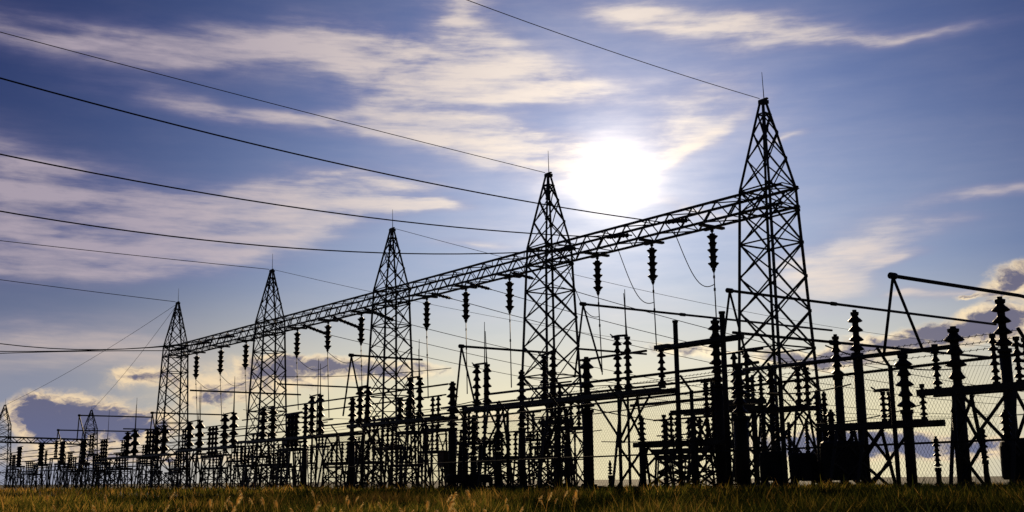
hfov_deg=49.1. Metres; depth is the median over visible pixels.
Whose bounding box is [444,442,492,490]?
circuit breaker
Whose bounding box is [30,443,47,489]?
isolator stand
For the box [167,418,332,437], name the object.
bus pipe
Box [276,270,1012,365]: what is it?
shield wire
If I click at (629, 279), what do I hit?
jumper loop
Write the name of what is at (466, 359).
dropper wire
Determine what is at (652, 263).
insulator string
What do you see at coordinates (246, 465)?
isolator stand
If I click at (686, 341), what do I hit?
power line
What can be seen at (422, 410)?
connecting lead
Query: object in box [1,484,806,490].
gravel yard
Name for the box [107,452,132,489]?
isolator stand
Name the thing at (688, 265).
jumper loop
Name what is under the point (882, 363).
connecting lead
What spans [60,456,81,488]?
isolator stand
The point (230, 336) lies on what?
tension insulator
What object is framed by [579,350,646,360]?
bus pipe
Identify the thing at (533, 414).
isolator stand
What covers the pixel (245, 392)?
bus pipe
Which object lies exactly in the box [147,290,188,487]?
lattice tower
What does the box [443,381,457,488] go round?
insulator post
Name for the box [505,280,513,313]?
insulator string
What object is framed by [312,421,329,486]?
isolator stand
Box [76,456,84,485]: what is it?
isolator stand
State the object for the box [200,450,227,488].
isolator stand
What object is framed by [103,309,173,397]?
shield wire
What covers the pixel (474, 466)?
insulator post
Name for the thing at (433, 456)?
isolator stand
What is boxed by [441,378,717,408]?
bus pipe
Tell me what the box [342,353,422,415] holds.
bus pipe
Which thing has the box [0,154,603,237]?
power line
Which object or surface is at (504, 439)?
connecting lead
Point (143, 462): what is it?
isolator stand
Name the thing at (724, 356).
steel pole
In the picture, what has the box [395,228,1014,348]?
shield wire
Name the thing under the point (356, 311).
lattice beam
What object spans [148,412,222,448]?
bus pipe
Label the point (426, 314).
insulator string
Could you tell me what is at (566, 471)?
insulator post
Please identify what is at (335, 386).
bus pipe
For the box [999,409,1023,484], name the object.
circuit breaker
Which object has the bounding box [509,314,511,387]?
dropper wire
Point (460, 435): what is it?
isolator stand
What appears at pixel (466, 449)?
insulator post
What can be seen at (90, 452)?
isolator stand
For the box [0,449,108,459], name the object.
bus pipe
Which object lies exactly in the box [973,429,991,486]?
insulator post
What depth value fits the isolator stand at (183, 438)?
78.64 m
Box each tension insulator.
[168,347,187,350]
[192,341,212,344]
[216,335,236,338]
[300,324,325,334]
[332,316,358,328]
[364,309,394,321]
[428,292,452,298]
[467,283,491,289]
[511,272,535,279]
[551,246,578,251]
[604,233,631,238]
[662,218,690,223]
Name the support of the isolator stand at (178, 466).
on the gravel yard at (292, 487)
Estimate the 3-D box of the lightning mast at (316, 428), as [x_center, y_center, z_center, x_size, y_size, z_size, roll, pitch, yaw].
[-10.197,8.805,58.580,0.300,6.906,0.300,7,-14,-35]
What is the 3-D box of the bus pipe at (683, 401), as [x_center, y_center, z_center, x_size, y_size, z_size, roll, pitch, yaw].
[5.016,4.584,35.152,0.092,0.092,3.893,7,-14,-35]
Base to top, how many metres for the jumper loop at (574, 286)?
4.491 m
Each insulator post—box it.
[296,404,309,487]
[341,398,360,488]
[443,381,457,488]
[455,407,469,488]
[465,415,477,488]
[488,403,506,490]
[514,370,533,488]
[563,408,577,490]
[577,357,598,490]
[599,460,619,489]
[633,415,653,489]
[656,458,674,488]
[681,415,709,487]
[708,318,737,488]
[730,366,760,487]
[749,375,759,484]
[757,374,769,483]
[766,369,789,486]
[809,390,824,487]
[820,391,832,482]
[829,334,851,485]
[848,310,880,487]
[894,354,927,487]
[931,436,948,487]
[944,326,981,487]
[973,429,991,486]
[991,296,1020,485]
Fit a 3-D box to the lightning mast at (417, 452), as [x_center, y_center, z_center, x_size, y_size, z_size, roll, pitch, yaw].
[-4.195,7.135,50.307,0.300,6.827,0.300,7,-14,-35]
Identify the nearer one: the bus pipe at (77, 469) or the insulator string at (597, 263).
the insulator string at (597, 263)
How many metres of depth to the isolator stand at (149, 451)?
75.63 m
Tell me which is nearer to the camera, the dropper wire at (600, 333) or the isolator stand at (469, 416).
the isolator stand at (469, 416)
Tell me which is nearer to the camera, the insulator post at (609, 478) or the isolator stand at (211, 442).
the insulator post at (609, 478)
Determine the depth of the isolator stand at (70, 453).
102.71 m
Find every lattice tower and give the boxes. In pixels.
[0,400,11,487]
[76,410,97,486]
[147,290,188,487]
[239,254,291,487]
[364,209,420,486]
[514,156,583,486]
[738,77,837,483]
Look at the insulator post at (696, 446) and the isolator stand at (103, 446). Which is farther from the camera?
the isolator stand at (103, 446)
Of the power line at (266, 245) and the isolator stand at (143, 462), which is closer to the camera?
the power line at (266, 245)
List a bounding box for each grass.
[234,494,242,511]
[448,500,454,511]
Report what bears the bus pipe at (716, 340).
attached to the steel pole at (676, 352)
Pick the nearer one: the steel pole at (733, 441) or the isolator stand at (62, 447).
the steel pole at (733, 441)
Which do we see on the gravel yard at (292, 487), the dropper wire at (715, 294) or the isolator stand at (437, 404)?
the isolator stand at (437, 404)
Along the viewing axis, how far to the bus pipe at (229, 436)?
67.22 m
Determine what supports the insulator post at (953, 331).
on the gravel yard at (292, 487)
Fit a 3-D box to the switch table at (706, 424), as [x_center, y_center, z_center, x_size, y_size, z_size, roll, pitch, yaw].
[4.784,5.230,31.677,1.581,3.056,3.325,7,-14,-35]
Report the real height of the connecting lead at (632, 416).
0.364 m
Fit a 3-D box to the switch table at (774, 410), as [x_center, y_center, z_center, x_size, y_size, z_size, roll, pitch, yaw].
[8.686,5.513,35.697,1.584,4.002,2.579,7,-14,-35]
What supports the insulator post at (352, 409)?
on the gravel yard at (292, 487)
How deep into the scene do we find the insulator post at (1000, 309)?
25.52 m
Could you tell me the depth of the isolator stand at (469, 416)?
48.88 m
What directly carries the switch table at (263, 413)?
on the gravel yard at (292, 487)
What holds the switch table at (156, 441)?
on the gravel yard at (292, 487)
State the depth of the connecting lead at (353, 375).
60.22 m
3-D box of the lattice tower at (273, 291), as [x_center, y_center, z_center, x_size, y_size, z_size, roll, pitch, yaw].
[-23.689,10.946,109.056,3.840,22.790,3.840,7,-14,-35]
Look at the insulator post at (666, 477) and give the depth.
31.25 m
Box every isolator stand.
[3,453,13,487]
[5,454,18,488]
[9,446,24,489]
[19,461,36,489]
[26,463,41,488]
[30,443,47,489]
[38,450,48,487]
[47,441,60,488]
[51,441,68,489]
[58,455,66,487]
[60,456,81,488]
[61,451,75,487]
[72,439,89,487]
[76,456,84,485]
[81,434,98,488]
[85,454,105,488]
[92,438,111,488]
[94,457,115,488]
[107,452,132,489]
[113,440,127,487]
[130,458,143,487]
[134,444,151,488]
[136,429,159,489]
[145,459,162,488]
[163,461,179,487]
[166,451,190,488]
[173,429,190,487]
[191,437,206,488]
[199,425,222,488]
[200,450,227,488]
[216,436,230,486]
[225,440,247,487]
[231,445,260,488]
[242,432,267,489]
[258,444,291,487]
[260,434,276,486]
[268,450,292,486]
[276,411,305,487]
[280,414,302,487]
[297,445,314,485]
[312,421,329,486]
[321,441,356,487]
[345,436,365,487]
[346,439,384,487]
[360,415,381,486]
[371,417,402,486]
[383,425,403,484]
[389,446,416,487]
[395,401,422,488]
[419,424,445,485]
[421,394,447,487]
[456,409,494,483]
[456,429,471,483]
[477,437,512,485]
[483,430,526,485]
[513,430,557,486]
[519,411,542,485]
[532,415,564,486]
[538,381,573,488]
[561,393,582,484]
[651,416,715,485]
[657,434,700,485]
[704,414,732,484]
[727,348,767,486]
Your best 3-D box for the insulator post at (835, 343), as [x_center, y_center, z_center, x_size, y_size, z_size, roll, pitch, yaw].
[9.432,4.528,32.180,0.593,4.583,0.593,7,-14,-35]
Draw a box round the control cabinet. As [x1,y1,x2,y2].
[438,451,447,485]
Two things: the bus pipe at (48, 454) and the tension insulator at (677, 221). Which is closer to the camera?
the tension insulator at (677, 221)
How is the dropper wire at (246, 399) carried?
hanging from the insulator string at (245, 355)
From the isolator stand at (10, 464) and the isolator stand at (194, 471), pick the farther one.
the isolator stand at (10, 464)
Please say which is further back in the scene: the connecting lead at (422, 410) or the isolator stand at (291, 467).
the isolator stand at (291, 467)
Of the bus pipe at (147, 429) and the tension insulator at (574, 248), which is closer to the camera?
the tension insulator at (574, 248)
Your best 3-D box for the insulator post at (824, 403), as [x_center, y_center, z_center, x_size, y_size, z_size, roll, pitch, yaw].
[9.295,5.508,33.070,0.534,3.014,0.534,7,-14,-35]
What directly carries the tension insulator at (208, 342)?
attached to the lattice beam at (239, 339)
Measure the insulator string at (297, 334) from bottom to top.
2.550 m
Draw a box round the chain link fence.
[305,327,1023,489]
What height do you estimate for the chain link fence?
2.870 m
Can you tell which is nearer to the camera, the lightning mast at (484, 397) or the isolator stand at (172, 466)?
the lightning mast at (484, 397)
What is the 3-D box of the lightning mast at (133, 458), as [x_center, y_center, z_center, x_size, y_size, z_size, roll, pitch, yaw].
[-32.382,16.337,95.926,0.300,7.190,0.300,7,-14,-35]
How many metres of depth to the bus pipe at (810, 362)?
25.05 m
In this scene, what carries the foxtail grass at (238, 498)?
on the ground at (626, 481)
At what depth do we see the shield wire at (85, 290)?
124.33 m
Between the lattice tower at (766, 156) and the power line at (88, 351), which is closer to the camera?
the lattice tower at (766, 156)
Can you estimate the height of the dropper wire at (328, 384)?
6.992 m
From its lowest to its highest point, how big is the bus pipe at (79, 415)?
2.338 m
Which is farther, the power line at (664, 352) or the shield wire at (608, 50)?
the power line at (664, 352)
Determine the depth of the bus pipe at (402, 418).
46.99 m
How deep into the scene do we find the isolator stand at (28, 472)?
102.86 m
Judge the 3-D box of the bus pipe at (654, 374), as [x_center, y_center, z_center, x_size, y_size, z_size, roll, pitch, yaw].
[2.696,3.715,33.368,0.074,0.074,12.304,7,-14,-35]
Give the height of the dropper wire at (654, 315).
5.078 m
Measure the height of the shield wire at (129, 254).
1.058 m
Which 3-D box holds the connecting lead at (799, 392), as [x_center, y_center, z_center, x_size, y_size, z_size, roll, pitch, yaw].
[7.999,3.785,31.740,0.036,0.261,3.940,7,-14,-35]
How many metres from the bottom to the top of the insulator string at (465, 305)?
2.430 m
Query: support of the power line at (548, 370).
attached to the tension insulator at (349, 323)
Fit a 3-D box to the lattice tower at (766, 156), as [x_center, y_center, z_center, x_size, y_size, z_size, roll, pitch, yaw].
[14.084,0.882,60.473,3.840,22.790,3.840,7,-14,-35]
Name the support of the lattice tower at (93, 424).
on the ground at (626, 481)
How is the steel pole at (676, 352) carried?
on the gravel yard at (292, 487)
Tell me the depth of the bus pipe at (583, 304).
33.87 m
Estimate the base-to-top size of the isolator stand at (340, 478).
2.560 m
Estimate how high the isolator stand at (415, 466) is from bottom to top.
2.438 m
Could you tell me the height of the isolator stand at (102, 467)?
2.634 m
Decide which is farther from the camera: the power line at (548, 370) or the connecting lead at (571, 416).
the power line at (548, 370)
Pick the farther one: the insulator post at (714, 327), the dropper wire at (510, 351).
the dropper wire at (510, 351)
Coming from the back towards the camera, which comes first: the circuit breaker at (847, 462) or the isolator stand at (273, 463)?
the isolator stand at (273, 463)
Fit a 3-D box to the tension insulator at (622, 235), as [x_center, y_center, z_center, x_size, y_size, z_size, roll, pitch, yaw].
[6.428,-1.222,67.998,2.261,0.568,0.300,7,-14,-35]
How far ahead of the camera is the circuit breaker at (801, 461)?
28.29 m
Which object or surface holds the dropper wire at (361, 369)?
hanging from the insulator string at (361, 329)
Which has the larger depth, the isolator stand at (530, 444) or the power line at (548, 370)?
the power line at (548, 370)
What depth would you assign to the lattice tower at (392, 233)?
91.58 m
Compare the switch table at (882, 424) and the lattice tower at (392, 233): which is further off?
the lattice tower at (392, 233)
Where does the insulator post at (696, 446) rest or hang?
on the gravel yard at (292, 487)
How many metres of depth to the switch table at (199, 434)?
62.59 m
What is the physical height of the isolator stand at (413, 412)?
4.344 m
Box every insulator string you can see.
[193,355,199,379]
[217,349,223,374]
[242,343,249,369]
[293,331,300,357]
[324,324,331,351]
[357,316,364,345]
[423,300,430,330]
[462,291,469,322]
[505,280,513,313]
[593,259,602,295]
[647,246,657,284]
[707,232,718,272]
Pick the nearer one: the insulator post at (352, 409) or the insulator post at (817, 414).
the insulator post at (817, 414)
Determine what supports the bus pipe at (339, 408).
attached to the insulator post at (352, 409)
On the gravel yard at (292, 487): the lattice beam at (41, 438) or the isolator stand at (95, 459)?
the isolator stand at (95, 459)
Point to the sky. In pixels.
(899, 124)
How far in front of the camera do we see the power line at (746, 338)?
91.18 m
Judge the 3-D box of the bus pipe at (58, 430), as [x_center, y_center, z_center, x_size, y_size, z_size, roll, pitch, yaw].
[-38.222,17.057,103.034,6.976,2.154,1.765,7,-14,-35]
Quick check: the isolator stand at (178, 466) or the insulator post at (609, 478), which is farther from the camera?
the isolator stand at (178, 466)
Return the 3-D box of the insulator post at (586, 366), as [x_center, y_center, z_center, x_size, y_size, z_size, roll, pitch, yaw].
[2.425,5.428,35.891,0.699,4.398,0.699,7,-14,-35]
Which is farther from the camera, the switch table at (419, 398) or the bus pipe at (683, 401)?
the switch table at (419, 398)
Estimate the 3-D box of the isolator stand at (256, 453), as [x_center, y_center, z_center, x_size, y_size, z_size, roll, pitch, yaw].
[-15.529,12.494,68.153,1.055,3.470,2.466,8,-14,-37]
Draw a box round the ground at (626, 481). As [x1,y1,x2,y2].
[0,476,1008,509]
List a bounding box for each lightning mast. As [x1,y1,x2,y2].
[132,415,135,487]
[193,398,199,488]
[229,381,234,488]
[312,358,318,487]
[414,369,419,487]
[484,322,487,487]
[624,289,631,488]
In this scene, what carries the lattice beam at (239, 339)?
attached to the lattice tower at (180, 317)
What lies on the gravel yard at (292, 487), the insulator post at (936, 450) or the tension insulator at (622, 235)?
the insulator post at (936, 450)
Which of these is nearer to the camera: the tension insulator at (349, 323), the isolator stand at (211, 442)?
the isolator stand at (211, 442)
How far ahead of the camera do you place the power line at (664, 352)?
100.76 m
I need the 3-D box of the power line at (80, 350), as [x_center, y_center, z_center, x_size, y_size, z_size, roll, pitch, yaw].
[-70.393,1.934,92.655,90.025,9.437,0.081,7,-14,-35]
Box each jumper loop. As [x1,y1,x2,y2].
[564,257,598,316]
[616,244,653,303]
[673,230,713,286]
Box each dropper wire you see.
[220,375,221,418]
[245,370,246,423]
[296,358,298,409]
[327,352,328,414]
[360,350,362,401]
[426,331,428,395]
[465,328,467,393]
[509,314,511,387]
[598,295,602,374]
[652,284,656,350]
[713,272,716,316]
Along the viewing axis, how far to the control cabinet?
44.33 m
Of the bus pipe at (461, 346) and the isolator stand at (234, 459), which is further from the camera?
the isolator stand at (234, 459)
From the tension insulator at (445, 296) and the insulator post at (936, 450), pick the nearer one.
the insulator post at (936, 450)
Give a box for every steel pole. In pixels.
[672,320,683,487]
[718,311,733,487]
[731,413,735,481]
[951,409,963,488]
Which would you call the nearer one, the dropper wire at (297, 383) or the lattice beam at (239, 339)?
the dropper wire at (297, 383)
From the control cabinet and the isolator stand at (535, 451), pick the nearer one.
the control cabinet
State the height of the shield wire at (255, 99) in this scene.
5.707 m
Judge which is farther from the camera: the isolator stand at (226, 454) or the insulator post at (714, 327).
the isolator stand at (226, 454)
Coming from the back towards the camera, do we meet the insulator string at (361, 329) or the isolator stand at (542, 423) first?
the insulator string at (361, 329)
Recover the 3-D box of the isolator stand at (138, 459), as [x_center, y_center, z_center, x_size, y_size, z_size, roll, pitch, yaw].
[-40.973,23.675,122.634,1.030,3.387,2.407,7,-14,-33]
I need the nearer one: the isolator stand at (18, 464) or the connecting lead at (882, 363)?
the connecting lead at (882, 363)
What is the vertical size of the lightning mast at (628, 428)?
6.591 m
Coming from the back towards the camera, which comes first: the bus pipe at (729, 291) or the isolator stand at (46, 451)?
the isolator stand at (46, 451)
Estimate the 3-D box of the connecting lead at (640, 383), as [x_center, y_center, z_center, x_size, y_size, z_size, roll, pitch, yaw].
[3.751,4.053,36.889,0.029,0.441,11.303,7,-14,-35]
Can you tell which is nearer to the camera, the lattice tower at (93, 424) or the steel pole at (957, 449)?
the steel pole at (957, 449)
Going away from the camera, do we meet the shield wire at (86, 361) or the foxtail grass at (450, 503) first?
the foxtail grass at (450, 503)
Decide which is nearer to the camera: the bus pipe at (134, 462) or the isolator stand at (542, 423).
the isolator stand at (542, 423)
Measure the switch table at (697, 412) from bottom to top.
3.626 m
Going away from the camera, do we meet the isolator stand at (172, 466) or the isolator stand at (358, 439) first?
the isolator stand at (358, 439)
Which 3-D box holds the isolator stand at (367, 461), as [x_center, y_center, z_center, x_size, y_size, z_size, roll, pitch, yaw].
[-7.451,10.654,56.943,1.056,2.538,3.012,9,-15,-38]
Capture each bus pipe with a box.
[0,441,115,454]
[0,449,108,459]
[0,465,152,472]
[11,447,191,462]
[38,458,206,467]
[55,429,133,452]
[76,414,150,441]
[123,428,187,430]
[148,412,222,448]
[154,429,300,444]
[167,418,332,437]
[190,389,300,395]
[242,395,441,420]
[267,383,448,409]
[277,383,401,389]
[320,411,477,426]
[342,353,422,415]
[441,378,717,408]
[454,344,549,409]
[488,361,758,394]
[574,302,832,377]
[575,348,646,354]
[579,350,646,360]
[630,397,711,406]
[664,334,744,350]
[721,288,996,355]
[732,331,986,357]
[742,345,951,371]
[883,272,1023,354]
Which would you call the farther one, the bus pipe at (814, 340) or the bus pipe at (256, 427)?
the bus pipe at (256, 427)
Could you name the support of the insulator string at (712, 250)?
hanging from the lattice beam at (651, 241)
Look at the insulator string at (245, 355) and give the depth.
113.43 m
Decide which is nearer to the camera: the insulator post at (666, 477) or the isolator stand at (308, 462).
the insulator post at (666, 477)
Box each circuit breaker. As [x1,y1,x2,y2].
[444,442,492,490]
[759,409,788,487]
[786,419,819,488]
[820,409,867,482]
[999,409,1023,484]
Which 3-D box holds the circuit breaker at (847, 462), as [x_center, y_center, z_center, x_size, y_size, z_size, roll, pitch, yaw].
[8.345,4.975,28.323,1.139,2.190,1.490,-4,-12,16]
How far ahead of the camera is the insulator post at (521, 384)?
40.30 m
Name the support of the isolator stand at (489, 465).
on the gravel yard at (292, 487)
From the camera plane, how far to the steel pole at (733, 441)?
36.02 m
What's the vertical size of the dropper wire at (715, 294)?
3.802 m
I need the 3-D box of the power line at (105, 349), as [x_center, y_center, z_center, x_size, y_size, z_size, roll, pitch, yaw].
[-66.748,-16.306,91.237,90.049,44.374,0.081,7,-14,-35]
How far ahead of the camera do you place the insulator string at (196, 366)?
123.47 m
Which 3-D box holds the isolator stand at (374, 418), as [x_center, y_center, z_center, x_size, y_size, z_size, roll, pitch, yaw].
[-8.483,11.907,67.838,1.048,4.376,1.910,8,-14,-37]
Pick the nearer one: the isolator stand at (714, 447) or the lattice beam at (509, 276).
the isolator stand at (714, 447)
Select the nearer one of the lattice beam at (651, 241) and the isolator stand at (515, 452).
the isolator stand at (515, 452)
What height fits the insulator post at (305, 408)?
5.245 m
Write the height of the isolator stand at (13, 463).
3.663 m
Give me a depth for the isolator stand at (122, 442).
107.86 m
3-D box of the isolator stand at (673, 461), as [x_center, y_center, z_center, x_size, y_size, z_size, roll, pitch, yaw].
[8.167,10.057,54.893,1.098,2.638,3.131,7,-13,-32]
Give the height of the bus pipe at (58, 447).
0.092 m
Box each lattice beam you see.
[0,436,95,444]
[164,321,275,357]
[265,289,398,333]
[384,246,557,304]
[541,182,800,265]
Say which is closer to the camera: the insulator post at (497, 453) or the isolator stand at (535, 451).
the insulator post at (497, 453)
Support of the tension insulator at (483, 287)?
attached to the lattice beam at (509, 276)
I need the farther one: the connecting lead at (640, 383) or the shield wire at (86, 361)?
the shield wire at (86, 361)
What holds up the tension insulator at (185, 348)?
attached to the lattice beam at (239, 339)
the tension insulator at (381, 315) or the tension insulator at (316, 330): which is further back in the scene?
the tension insulator at (316, 330)
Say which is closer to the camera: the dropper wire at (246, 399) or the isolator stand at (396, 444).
the isolator stand at (396, 444)
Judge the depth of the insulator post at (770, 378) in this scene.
38.73 m
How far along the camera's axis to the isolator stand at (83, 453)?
88.62 m
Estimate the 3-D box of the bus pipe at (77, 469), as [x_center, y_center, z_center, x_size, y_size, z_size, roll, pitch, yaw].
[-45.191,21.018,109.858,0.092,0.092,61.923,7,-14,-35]
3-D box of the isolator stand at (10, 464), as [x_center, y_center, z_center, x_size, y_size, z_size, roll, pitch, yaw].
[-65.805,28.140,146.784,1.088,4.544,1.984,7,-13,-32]
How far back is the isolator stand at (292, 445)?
57.35 m
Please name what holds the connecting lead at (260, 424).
attached to the insulator post at (305, 408)
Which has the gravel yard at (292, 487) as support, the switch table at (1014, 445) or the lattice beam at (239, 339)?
the switch table at (1014, 445)
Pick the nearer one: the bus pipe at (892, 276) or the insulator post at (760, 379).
the bus pipe at (892, 276)
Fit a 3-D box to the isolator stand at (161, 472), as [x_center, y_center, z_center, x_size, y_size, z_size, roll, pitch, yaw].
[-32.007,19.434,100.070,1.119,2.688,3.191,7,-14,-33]
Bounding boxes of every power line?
[0,77,661,222]
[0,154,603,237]
[0,210,550,254]
[0,338,215,349]
[0,344,191,351]
[0,350,167,353]
[331,335,973,418]
[366,329,993,416]
[397,321,1022,414]
[453,299,1003,404]
[492,289,1022,399]
[536,279,1023,391]
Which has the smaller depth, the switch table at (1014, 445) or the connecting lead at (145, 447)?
the switch table at (1014, 445)
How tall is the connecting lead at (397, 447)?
0.332 m
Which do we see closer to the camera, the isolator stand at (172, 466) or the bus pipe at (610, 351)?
the bus pipe at (610, 351)
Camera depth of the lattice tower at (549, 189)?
75.21 m
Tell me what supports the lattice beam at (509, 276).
attached to the lattice tower at (549, 189)
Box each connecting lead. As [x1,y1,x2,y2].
[108,442,205,448]
[185,416,306,428]
[269,368,449,376]
[317,438,492,449]
[363,398,484,411]
[422,430,600,441]
[458,402,675,422]
[526,371,732,386]
[570,403,730,423]
[601,430,754,441]
[745,384,851,393]
[769,404,921,424]
[825,345,951,370]
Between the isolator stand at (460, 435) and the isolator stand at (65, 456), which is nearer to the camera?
the isolator stand at (460, 435)
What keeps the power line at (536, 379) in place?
attached to the tension insulator at (316, 330)
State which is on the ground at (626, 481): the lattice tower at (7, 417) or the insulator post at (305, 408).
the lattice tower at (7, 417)
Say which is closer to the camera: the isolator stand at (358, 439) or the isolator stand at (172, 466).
the isolator stand at (358, 439)
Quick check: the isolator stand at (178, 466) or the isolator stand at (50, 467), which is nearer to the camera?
the isolator stand at (178, 466)
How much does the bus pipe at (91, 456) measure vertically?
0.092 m
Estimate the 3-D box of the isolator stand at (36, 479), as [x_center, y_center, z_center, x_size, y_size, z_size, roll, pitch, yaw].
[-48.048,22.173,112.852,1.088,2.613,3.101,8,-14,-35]
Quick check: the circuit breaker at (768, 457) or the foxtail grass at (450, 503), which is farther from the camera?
the circuit breaker at (768, 457)
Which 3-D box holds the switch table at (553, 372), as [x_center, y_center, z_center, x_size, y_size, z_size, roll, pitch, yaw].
[1.496,4.481,34.940,1.584,5.850,9.966,7,-14,-35]
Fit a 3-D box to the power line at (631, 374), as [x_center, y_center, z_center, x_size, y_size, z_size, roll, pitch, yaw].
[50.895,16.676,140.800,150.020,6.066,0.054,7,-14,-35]
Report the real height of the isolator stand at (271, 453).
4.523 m
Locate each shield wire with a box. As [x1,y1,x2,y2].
[0,32,544,172]
[0,240,268,269]
[0,279,175,301]
[6,305,174,404]
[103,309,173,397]
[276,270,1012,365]
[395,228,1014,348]
[467,0,759,98]
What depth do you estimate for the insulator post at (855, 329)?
30.52 m
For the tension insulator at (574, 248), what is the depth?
71.74 m
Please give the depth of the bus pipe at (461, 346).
40.59 m
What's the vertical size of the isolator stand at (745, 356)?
4.592 m
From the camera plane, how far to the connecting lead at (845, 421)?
30.20 m
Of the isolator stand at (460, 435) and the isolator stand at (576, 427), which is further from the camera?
the isolator stand at (460, 435)
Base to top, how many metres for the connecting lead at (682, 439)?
0.207 m
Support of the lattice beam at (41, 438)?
attached to the lattice tower at (93, 424)
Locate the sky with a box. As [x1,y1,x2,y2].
[0,0,1023,484]
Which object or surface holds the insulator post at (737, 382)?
on the gravel yard at (292, 487)
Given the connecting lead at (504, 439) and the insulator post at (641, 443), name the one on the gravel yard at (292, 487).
the insulator post at (641, 443)
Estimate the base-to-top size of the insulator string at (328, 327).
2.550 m
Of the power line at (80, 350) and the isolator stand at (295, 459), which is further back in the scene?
the power line at (80, 350)
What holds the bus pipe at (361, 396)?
attached to the switch table at (419, 398)
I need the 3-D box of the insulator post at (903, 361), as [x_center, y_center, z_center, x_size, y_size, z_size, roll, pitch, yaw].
[9.102,3.873,25.753,0.588,3.349,0.588,7,-14,-35]
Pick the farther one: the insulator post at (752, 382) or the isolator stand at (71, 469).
the isolator stand at (71, 469)
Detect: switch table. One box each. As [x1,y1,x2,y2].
[100,405,178,489]
[177,385,244,488]
[236,363,366,489]
[347,349,457,489]
[464,293,676,489]
[633,384,732,485]
[670,381,766,484]
[746,366,822,487]
[820,384,945,487]
[916,334,1023,486]
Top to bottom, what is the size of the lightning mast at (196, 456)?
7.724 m
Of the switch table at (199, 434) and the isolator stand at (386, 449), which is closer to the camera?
the isolator stand at (386, 449)
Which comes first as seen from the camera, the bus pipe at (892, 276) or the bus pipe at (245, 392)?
the bus pipe at (892, 276)
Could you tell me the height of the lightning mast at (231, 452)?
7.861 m
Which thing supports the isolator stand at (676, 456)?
on the gravel yard at (292, 487)
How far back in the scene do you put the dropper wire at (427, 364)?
76.91 m
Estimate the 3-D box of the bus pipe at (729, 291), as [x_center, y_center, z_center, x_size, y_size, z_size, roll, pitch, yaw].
[10.112,2.265,31.277,11.836,1.669,0.557,7,-14,-35]
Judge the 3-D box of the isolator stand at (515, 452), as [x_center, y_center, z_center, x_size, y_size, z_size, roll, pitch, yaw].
[-0.247,8.624,47.008,1.037,2.491,2.957,7,-13,-32]
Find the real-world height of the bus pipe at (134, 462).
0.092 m
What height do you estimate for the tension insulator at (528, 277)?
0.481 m
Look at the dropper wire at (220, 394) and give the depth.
107.24 m
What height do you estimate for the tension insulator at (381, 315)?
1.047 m
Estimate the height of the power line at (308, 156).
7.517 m

